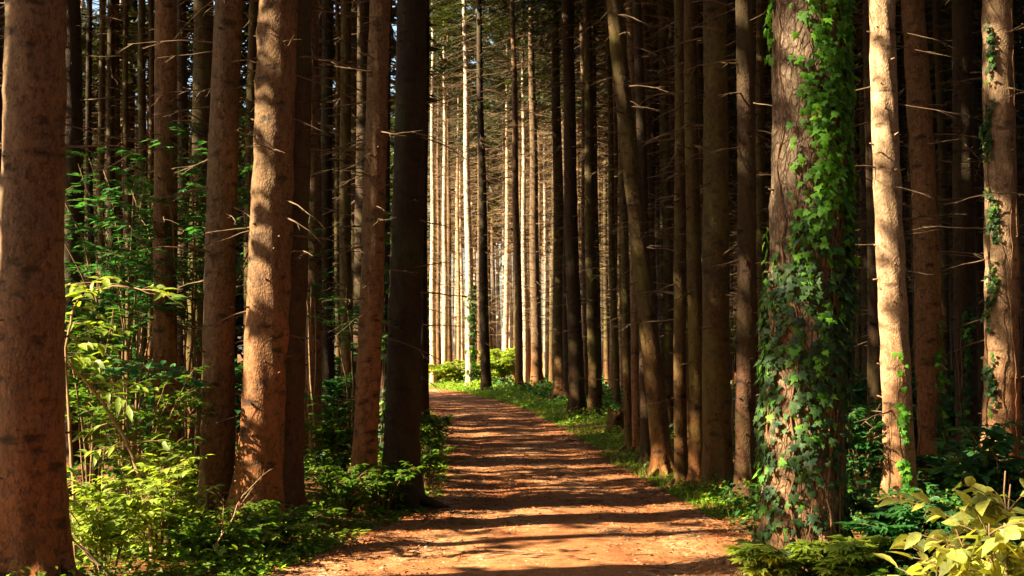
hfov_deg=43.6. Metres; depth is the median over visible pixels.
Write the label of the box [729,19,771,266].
spruce tree
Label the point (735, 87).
spruce tree
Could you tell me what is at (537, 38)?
spruce tree
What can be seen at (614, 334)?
spruce tree
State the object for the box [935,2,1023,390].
spruce tree
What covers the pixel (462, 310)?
spruce tree
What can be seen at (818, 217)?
climbing ivy
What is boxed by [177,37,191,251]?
spruce tree
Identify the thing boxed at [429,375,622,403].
sunlit herbs
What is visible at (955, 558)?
leafy plant
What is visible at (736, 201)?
spruce tree
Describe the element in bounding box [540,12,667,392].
spruce tree
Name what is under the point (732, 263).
spruce tree
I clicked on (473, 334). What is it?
climbing ivy
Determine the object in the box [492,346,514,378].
shrub
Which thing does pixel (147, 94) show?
spruce tree
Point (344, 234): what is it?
spruce tree
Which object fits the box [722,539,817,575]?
shrub
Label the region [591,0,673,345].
spruce tree
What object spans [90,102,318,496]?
maple sapling
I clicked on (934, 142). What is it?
spruce tree
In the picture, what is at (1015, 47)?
spruce tree
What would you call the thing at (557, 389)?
spruce tree
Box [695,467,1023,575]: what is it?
leafy carpet
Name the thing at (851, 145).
spruce tree
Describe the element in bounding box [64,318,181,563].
young sapling
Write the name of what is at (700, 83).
spruce tree
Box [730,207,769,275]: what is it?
spruce tree
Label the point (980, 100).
spruce tree
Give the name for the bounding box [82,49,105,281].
spruce tree
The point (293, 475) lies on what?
spruce tree
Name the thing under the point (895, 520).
shrub
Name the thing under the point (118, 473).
forest undergrowth
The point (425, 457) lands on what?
shrub
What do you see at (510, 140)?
spruce tree
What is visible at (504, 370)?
shrub
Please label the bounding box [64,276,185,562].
young sapling
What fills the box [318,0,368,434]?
spruce tree
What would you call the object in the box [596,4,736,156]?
spruce tree
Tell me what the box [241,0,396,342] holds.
spruce tree
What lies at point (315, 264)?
spruce tree
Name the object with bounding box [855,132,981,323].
spruce tree
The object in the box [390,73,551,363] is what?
distant bright wood
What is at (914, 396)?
shrub
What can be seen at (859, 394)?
shrub
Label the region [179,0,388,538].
spruce tree
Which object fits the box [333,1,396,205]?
spruce tree
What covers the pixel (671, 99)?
spruce tree
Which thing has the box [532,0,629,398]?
spruce tree
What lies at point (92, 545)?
dead branch
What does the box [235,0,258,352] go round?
spruce tree
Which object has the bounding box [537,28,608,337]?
spruce tree
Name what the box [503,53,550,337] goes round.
spruce tree
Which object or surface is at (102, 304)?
maple sapling
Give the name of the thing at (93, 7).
sky
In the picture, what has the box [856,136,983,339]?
spruce tree
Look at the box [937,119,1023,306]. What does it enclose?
spruce tree
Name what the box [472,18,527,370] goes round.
spruce tree
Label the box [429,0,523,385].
spruce tree
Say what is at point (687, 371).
spruce tree
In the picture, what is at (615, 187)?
spruce tree
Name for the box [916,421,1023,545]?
shrub
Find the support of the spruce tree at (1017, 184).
on the ground at (143, 567)
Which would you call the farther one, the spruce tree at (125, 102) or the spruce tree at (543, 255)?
the spruce tree at (543, 255)
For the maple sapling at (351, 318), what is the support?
on the ground at (143, 567)
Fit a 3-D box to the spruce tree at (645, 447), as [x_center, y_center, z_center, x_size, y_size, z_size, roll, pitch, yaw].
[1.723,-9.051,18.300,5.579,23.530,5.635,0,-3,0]
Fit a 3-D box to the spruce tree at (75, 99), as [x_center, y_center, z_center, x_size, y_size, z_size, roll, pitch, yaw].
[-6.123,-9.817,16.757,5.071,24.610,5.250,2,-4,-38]
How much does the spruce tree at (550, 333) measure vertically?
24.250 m
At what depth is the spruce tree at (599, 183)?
57.31 m
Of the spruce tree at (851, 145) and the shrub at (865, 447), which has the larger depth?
the spruce tree at (851, 145)
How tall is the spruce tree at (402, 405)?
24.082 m
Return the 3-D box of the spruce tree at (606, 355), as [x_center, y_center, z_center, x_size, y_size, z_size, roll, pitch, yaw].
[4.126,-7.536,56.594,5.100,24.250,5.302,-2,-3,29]
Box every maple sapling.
[64,147,207,475]
[64,256,152,491]
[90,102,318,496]
[306,216,345,464]
[306,288,387,452]
[730,313,759,446]
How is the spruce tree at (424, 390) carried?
on the ground at (143, 567)
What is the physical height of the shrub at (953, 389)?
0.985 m
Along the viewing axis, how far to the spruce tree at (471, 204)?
89.08 m
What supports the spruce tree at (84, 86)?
on the ground at (143, 567)
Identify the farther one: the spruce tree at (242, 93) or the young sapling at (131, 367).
the spruce tree at (242, 93)
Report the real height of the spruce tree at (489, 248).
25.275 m
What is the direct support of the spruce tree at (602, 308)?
on the ground at (143, 567)
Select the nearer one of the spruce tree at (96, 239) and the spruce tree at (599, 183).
the spruce tree at (96, 239)
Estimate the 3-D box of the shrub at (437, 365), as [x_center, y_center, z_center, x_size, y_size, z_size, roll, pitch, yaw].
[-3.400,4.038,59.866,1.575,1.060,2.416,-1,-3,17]
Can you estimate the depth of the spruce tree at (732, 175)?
50.75 m
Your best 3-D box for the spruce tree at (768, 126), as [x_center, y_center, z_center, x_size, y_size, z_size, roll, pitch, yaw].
[5.452,-9.005,26.421,5.610,24.250,5.833,1,-3,-16]
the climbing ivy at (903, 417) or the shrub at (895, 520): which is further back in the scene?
the climbing ivy at (903, 417)
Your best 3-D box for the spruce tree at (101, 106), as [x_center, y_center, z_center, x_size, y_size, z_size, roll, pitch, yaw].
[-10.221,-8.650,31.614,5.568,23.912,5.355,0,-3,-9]
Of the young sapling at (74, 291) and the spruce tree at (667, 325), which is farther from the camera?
the spruce tree at (667, 325)
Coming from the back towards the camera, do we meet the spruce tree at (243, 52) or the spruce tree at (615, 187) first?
the spruce tree at (615, 187)
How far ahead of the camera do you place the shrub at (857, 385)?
28.93 m
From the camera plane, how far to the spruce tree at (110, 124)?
27.87 m
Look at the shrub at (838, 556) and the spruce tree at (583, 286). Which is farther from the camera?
the spruce tree at (583, 286)
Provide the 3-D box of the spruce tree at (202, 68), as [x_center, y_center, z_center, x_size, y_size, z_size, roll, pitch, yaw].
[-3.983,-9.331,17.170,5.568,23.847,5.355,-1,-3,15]
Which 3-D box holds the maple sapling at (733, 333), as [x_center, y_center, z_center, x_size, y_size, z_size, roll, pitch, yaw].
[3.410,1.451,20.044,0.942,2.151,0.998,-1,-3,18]
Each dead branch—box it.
[70,491,110,574]
[72,516,113,575]
[202,470,268,562]
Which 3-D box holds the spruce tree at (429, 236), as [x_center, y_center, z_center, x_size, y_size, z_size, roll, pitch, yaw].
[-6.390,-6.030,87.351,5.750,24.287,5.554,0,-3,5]
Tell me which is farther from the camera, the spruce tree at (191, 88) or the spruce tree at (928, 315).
the spruce tree at (191, 88)
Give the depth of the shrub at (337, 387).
18.13 m
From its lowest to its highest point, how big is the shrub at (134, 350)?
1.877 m
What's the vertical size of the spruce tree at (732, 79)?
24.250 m
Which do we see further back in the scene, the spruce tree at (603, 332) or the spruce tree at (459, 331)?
the spruce tree at (459, 331)
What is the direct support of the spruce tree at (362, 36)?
on the ground at (143, 567)
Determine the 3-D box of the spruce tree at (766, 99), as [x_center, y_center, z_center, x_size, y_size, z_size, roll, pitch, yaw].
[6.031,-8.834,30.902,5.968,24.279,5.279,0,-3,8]
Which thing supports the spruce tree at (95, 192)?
on the ground at (143, 567)
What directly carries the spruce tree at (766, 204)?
on the ground at (143, 567)
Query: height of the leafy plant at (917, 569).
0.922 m
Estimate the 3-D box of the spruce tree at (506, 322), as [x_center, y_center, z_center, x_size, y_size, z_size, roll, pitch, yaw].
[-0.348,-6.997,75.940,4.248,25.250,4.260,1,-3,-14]
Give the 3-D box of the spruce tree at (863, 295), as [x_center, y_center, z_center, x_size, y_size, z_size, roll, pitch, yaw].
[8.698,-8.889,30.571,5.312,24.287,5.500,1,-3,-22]
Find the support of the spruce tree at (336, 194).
on the ground at (143, 567)
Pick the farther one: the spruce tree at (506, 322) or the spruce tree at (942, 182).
the spruce tree at (506, 322)
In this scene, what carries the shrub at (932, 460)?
on the ground at (143, 567)
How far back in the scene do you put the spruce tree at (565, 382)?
38.55 m
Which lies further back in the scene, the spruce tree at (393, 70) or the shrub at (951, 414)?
the spruce tree at (393, 70)
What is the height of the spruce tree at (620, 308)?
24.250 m
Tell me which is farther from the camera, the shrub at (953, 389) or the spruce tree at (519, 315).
the spruce tree at (519, 315)
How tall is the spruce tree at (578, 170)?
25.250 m
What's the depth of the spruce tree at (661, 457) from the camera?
16.16 m
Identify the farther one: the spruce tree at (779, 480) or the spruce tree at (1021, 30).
the spruce tree at (1021, 30)
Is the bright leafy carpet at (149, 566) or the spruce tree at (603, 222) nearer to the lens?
the bright leafy carpet at (149, 566)
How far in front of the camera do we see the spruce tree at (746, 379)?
13.41 m
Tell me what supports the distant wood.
on the ground at (143, 567)
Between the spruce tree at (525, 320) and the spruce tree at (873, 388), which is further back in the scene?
the spruce tree at (525, 320)
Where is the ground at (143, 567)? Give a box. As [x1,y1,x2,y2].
[66,353,1023,575]
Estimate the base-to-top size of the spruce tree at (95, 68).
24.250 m
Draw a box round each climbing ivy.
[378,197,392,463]
[463,285,478,384]
[750,0,860,575]
[886,351,913,505]
[918,320,955,462]
[955,306,978,450]
[977,10,1021,459]
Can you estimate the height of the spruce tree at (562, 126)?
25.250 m
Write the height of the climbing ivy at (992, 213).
5.203 m
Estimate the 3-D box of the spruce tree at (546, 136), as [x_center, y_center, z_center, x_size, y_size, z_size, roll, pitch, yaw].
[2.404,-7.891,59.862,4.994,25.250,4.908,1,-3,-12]
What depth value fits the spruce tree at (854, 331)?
50.95 m
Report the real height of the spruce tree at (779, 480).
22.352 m
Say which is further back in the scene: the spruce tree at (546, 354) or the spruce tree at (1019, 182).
the spruce tree at (546, 354)
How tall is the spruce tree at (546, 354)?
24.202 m
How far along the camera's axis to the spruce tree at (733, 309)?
72.12 m
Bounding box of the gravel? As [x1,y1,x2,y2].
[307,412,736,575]
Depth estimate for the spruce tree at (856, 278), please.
56.49 m
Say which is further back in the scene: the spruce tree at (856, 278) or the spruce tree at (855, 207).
the spruce tree at (856, 278)
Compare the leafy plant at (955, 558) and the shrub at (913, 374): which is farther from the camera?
the shrub at (913, 374)
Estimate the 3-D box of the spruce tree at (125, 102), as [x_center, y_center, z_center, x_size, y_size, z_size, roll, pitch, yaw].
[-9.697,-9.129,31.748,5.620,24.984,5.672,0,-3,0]
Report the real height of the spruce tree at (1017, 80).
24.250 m
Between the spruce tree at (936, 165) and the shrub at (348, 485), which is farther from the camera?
the spruce tree at (936, 165)
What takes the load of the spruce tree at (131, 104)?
on the ground at (143, 567)
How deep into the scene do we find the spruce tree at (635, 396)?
19.58 m
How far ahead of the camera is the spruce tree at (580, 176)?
73.35 m
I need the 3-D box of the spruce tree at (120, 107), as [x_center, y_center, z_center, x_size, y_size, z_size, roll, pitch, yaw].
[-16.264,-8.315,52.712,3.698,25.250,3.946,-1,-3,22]
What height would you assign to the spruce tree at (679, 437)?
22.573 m
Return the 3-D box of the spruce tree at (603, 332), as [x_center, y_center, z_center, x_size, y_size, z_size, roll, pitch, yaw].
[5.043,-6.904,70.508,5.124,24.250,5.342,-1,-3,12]
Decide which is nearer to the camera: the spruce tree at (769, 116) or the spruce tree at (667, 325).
the spruce tree at (667, 325)
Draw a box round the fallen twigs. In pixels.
[132,420,913,575]
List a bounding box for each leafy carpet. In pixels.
[6,494,369,575]
[12,473,425,575]
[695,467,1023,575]
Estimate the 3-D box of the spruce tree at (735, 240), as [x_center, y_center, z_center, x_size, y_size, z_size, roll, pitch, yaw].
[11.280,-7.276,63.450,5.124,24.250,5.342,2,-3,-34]
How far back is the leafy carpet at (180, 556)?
9.49 m
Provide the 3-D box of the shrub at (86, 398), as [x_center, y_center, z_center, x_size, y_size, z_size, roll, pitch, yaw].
[-3.771,1.149,11.572,1.073,1.968,1.584,0,-3,0]
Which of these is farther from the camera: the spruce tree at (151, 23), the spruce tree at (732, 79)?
the spruce tree at (732, 79)
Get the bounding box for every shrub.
[64,306,156,520]
[65,364,216,525]
[66,465,182,575]
[69,447,225,559]
[122,366,152,421]
[122,389,181,453]
[132,342,135,357]
[158,513,326,551]
[160,517,278,560]
[181,366,317,465]
[220,499,347,545]
[235,358,243,395]
[304,395,383,499]
[304,463,392,517]
[322,372,355,452]
[334,353,356,402]
[357,461,426,513]
[420,409,456,455]
[420,436,454,486]
[429,362,480,382]
[429,364,455,382]
[454,359,505,380]
[475,348,514,381]
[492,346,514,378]
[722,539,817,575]
[783,534,916,575]
[835,488,974,574]
[845,399,915,499]
[847,389,866,447]
[849,388,866,428]
[853,375,866,403]
[855,380,916,415]
[880,446,1011,502]
[911,364,914,390]
[912,397,981,447]
[913,406,917,451]
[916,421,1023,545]
[950,378,954,407]
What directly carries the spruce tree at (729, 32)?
on the ground at (143, 567)
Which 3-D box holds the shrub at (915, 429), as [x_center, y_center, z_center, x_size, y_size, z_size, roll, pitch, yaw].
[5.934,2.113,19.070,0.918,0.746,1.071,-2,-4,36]
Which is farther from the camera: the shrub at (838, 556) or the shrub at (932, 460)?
the shrub at (932, 460)
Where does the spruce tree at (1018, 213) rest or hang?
on the ground at (143, 567)
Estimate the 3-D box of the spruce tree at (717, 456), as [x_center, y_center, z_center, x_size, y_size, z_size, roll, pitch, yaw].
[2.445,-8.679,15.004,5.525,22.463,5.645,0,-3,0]
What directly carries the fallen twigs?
on the path
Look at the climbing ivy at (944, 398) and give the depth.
14.13 m
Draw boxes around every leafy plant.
[874,525,1002,575]
[876,471,1023,575]
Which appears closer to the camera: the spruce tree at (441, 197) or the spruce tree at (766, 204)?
the spruce tree at (766, 204)
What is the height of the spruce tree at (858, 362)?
24.250 m
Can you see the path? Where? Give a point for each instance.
(529, 545)
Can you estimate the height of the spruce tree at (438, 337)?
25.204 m
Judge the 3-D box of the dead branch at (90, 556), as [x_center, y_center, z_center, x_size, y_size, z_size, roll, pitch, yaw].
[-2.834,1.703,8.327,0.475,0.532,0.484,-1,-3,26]
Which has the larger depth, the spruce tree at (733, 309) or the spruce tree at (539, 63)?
the spruce tree at (733, 309)
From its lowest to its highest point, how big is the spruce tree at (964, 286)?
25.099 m
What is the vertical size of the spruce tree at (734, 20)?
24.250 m
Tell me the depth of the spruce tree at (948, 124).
33.55 m
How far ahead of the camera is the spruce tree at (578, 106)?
52.44 m
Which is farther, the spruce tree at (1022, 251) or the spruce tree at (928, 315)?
the spruce tree at (1022, 251)
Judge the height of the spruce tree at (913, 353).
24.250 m
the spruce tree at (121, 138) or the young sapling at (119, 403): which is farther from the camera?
the spruce tree at (121, 138)
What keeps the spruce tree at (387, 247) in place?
on the ground at (143, 567)
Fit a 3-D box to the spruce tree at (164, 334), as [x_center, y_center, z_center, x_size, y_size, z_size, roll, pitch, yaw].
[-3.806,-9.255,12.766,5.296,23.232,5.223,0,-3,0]
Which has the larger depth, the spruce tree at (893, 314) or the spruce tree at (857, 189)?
the spruce tree at (857, 189)
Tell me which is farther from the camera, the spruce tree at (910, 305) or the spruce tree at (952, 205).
the spruce tree at (952, 205)
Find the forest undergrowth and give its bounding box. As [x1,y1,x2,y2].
[66,372,1023,505]
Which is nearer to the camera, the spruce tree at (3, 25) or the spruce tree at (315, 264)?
the spruce tree at (315, 264)
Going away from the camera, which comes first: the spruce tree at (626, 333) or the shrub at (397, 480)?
the shrub at (397, 480)
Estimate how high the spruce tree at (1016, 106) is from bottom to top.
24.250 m
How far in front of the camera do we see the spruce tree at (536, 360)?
50.86 m
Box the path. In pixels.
[265,387,751,575]
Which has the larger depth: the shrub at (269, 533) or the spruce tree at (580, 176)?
the spruce tree at (580, 176)
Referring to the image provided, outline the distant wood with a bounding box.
[83,84,1023,370]
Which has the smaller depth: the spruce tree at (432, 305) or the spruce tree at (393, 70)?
the spruce tree at (393, 70)
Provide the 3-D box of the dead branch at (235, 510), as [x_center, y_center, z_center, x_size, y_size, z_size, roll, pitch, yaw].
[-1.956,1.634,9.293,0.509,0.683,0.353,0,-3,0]
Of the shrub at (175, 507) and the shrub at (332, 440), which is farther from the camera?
the shrub at (332, 440)
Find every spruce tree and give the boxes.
[0,0,3,172]
[0,0,148,575]
[0,11,116,177]
[1,0,125,464]
[2,0,4,51]
[4,0,95,123]
[75,0,252,506]
[81,0,94,268]
[81,0,137,387]
[81,0,139,429]
[81,0,147,359]
[81,0,154,421]
[81,0,192,395]
[81,0,214,408]
[82,0,147,237]
[82,0,152,417]
[82,0,244,256]
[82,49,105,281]
[82,58,105,328]
[83,70,138,334]
[84,39,137,261]
[95,14,138,332]
[100,0,148,403]
[105,0,177,387]
[119,0,330,521]
[120,0,248,334]
[120,3,248,306]
[127,0,214,450]
[142,0,213,390]
[177,1,340,336]
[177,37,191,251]
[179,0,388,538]
[190,0,340,283]
[198,0,383,532]
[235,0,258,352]
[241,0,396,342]
[251,0,363,461]
[311,0,445,515]
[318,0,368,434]
[318,0,393,302]
[318,0,472,394]
[319,0,392,438]
[332,0,356,376]
[332,0,396,281]
[332,0,455,304]
[333,0,484,512]
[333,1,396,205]
[342,0,457,466]
[390,0,468,424]
[390,107,455,330]
[391,0,503,379]
[392,0,491,385]
[427,2,485,363]
[427,34,452,336]
[427,35,462,356]
[427,38,461,345]
[428,1,493,364]
[428,7,487,368]
[428,72,475,362]
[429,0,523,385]
[429,48,494,371]
[431,0,541,390]
[450,0,511,363]
[450,35,497,356]
[458,0,579,386]
[460,0,562,381]
[460,3,511,370]
[463,0,575,385]
[471,11,528,377]
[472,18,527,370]
[474,42,529,350]
[475,0,615,399]
[475,7,550,379]
[483,1,548,377]
[485,0,652,398]
[489,11,550,380]
[494,103,529,326]
[495,8,606,387]
[501,14,581,334]
[503,38,551,342]
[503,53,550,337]
[510,12,579,340]
[516,0,625,394]
[518,10,581,310]
[521,0,611,417]
[521,4,624,340]
[521,11,608,342]
[524,58,603,341]
[526,133,551,373]
[528,1,630,391]
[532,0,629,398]
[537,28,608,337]
[539,25,650,387]
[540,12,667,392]
[542,122,603,297]
[543,0,671,451]
[550,59,609,383]
[553,0,625,415]
[559,5,650,392]
[560,93,607,340]
[562,11,629,326]
[567,0,687,476]
[573,0,649,405]
[573,0,674,452]
[574,0,732,334]
[574,27,630,341]
[575,24,659,276]
[580,128,630,377]
[581,0,673,463]
[582,0,736,487]
[590,0,703,381]
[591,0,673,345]
[593,0,729,365]
[596,0,735,162]
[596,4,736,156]
[596,8,702,343]
[600,131,603,374]
[600,143,629,376]
[603,0,736,317]
[609,0,703,432]
[619,0,767,489]
[626,18,736,456]
[637,0,770,493]
[649,0,771,273]
[651,2,736,304]
[656,0,736,254]
[659,5,771,308]
[667,0,771,314]
[667,0,771,500]
[667,7,768,258]
[696,0,772,414]
[703,27,771,318]
[706,0,897,575]
[727,6,770,315]
[728,0,771,443]
[729,1,902,270]
[729,16,861,311]
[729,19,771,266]
[729,54,770,330]
[729,62,769,314]
[729,108,769,320]
[729,125,736,379]
[729,146,736,378]
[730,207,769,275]
[731,0,981,403]
[766,5,906,320]
[767,2,982,381]
[767,5,952,382]
[768,0,982,336]
[768,88,859,339]
[846,35,1023,389]
[847,0,901,390]
[847,43,858,384]
[848,149,859,333]
[851,0,928,460]
[851,0,978,505]
[853,0,1023,426]
[854,1,1023,393]
[854,24,951,276]
[855,3,1023,329]
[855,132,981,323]
[855,190,857,341]
[856,89,982,269]
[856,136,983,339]
[868,0,985,485]
[896,0,984,438]
[900,0,1023,417]
[902,0,1023,316]
[906,0,1023,462]
[906,0,1023,479]
[913,335,914,372]
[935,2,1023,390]
[935,142,1022,338]
[936,2,1023,394]
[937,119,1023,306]
[943,0,1023,297]
[946,8,1023,329]
[946,82,1023,314]
[949,197,1023,331]
[950,12,1023,471]
[951,181,1023,308]
[981,36,1023,270]
[984,36,1023,318]
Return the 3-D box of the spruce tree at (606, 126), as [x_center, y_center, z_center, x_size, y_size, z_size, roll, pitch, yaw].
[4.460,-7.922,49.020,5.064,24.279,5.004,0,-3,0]
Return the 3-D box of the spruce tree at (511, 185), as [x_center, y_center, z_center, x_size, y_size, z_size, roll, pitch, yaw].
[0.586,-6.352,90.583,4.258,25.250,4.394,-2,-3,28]
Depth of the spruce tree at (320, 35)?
27.91 m
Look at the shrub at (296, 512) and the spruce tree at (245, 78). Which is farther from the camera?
the spruce tree at (245, 78)
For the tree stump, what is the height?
0.584 m
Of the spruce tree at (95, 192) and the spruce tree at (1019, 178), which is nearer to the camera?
the spruce tree at (1019, 178)
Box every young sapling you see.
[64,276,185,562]
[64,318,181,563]
[67,351,212,520]
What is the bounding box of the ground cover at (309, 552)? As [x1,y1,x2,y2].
[76,378,1023,575]
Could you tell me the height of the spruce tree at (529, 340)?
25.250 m
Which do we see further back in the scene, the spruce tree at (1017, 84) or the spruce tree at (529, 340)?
the spruce tree at (529, 340)
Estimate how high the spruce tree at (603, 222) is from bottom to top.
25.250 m
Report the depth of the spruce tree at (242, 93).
34.49 m
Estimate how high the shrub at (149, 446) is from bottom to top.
1.409 m
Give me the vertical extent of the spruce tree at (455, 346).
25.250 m
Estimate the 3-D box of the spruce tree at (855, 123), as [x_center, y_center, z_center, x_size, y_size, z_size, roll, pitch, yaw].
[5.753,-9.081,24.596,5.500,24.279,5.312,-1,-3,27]
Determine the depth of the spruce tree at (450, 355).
62.35 m
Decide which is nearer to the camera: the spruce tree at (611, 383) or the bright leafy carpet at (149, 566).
the bright leafy carpet at (149, 566)
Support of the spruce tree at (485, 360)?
on the ground at (143, 567)
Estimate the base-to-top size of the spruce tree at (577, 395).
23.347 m
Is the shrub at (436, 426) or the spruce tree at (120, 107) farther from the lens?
the spruce tree at (120, 107)
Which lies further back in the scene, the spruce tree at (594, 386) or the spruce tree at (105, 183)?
the spruce tree at (105, 183)
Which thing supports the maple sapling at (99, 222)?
on the ground at (143, 567)
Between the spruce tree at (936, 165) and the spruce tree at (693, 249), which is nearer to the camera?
the spruce tree at (693, 249)
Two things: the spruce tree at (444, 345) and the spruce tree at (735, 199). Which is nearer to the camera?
the spruce tree at (735, 199)
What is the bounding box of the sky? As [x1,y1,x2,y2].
[4,0,549,352]
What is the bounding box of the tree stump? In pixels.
[603,406,623,435]
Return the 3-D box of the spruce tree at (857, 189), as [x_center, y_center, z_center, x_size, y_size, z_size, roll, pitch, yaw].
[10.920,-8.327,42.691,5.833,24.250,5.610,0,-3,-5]
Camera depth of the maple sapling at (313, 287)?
16.99 m
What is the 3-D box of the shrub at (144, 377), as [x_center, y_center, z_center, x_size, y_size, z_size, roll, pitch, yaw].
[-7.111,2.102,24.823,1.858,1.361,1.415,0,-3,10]
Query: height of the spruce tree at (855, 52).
24.250 m
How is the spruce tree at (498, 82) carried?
on the ground at (143, 567)
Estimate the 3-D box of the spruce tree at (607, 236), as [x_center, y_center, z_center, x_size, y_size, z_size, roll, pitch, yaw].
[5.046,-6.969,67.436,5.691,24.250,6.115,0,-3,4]
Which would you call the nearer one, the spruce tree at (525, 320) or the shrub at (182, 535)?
the shrub at (182, 535)
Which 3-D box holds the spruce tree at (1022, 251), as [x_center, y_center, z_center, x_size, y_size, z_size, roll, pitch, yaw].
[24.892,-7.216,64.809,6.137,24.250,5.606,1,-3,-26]
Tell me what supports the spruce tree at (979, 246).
on the ground at (143, 567)
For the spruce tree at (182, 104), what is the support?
on the ground at (143, 567)
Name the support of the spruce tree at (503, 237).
on the ground at (143, 567)
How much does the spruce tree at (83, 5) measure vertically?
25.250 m
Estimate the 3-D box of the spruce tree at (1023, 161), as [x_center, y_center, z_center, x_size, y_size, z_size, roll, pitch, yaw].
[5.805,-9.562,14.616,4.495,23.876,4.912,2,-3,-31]
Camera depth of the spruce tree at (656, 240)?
42.99 m
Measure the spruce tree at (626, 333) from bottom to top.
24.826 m
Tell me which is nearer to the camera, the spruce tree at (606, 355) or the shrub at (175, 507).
the shrub at (175, 507)
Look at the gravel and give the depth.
11.72 m
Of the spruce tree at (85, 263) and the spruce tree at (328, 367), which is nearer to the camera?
the spruce tree at (328, 367)
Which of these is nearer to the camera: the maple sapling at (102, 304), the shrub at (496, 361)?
the maple sapling at (102, 304)
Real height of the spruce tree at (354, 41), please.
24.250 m
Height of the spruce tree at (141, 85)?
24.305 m
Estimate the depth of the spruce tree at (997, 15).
13.95 m
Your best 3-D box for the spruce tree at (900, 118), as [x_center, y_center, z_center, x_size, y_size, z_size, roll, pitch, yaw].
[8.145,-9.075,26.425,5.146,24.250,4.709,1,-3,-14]
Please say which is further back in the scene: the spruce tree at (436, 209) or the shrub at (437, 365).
the spruce tree at (436, 209)
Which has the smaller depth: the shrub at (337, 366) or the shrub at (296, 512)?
the shrub at (296, 512)
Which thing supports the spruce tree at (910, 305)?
on the ground at (143, 567)
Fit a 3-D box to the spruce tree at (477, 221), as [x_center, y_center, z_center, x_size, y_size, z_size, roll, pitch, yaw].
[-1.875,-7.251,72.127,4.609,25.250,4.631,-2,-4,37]
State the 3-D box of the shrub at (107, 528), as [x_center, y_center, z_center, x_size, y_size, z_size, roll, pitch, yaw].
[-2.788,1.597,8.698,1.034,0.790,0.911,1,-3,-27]
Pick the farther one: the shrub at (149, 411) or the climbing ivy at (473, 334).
the climbing ivy at (473, 334)
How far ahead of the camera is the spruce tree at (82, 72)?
21.35 m
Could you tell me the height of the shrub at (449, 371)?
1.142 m
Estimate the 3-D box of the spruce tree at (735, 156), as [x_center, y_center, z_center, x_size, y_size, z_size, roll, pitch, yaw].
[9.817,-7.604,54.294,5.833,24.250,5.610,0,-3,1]
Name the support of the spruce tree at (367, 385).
on the ground at (143, 567)
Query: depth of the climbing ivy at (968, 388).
15.42 m
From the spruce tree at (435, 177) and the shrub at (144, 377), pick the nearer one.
the shrub at (144, 377)
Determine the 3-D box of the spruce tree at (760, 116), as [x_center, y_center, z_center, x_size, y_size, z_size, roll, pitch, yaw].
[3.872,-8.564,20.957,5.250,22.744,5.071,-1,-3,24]
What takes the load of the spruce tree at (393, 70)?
on the ground at (143, 567)
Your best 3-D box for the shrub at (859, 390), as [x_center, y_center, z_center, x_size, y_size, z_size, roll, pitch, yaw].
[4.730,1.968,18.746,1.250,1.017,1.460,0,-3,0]
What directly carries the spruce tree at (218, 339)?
on the ground at (143, 567)
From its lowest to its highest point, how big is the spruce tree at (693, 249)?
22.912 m
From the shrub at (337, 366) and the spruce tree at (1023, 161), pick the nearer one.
the spruce tree at (1023, 161)
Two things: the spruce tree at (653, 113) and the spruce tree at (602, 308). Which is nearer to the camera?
the spruce tree at (653, 113)
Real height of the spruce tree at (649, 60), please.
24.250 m
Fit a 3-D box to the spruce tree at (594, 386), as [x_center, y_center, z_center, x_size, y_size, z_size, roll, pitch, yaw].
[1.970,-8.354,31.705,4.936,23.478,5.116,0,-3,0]
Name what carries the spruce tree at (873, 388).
on the ground at (143, 567)
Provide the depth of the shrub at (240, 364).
31.67 m
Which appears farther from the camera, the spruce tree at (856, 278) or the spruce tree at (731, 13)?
the spruce tree at (856, 278)
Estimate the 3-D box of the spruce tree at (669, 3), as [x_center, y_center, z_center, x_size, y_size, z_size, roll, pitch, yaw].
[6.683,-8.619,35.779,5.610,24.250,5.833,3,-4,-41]
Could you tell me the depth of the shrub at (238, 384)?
16.78 m
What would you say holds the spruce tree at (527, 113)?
on the ground at (143, 567)
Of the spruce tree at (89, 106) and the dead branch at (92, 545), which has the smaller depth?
the dead branch at (92, 545)
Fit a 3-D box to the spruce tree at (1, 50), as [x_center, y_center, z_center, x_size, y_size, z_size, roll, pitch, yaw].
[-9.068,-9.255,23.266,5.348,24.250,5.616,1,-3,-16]
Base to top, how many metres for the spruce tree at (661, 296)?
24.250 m
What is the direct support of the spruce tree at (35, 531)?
on the ground at (143, 567)

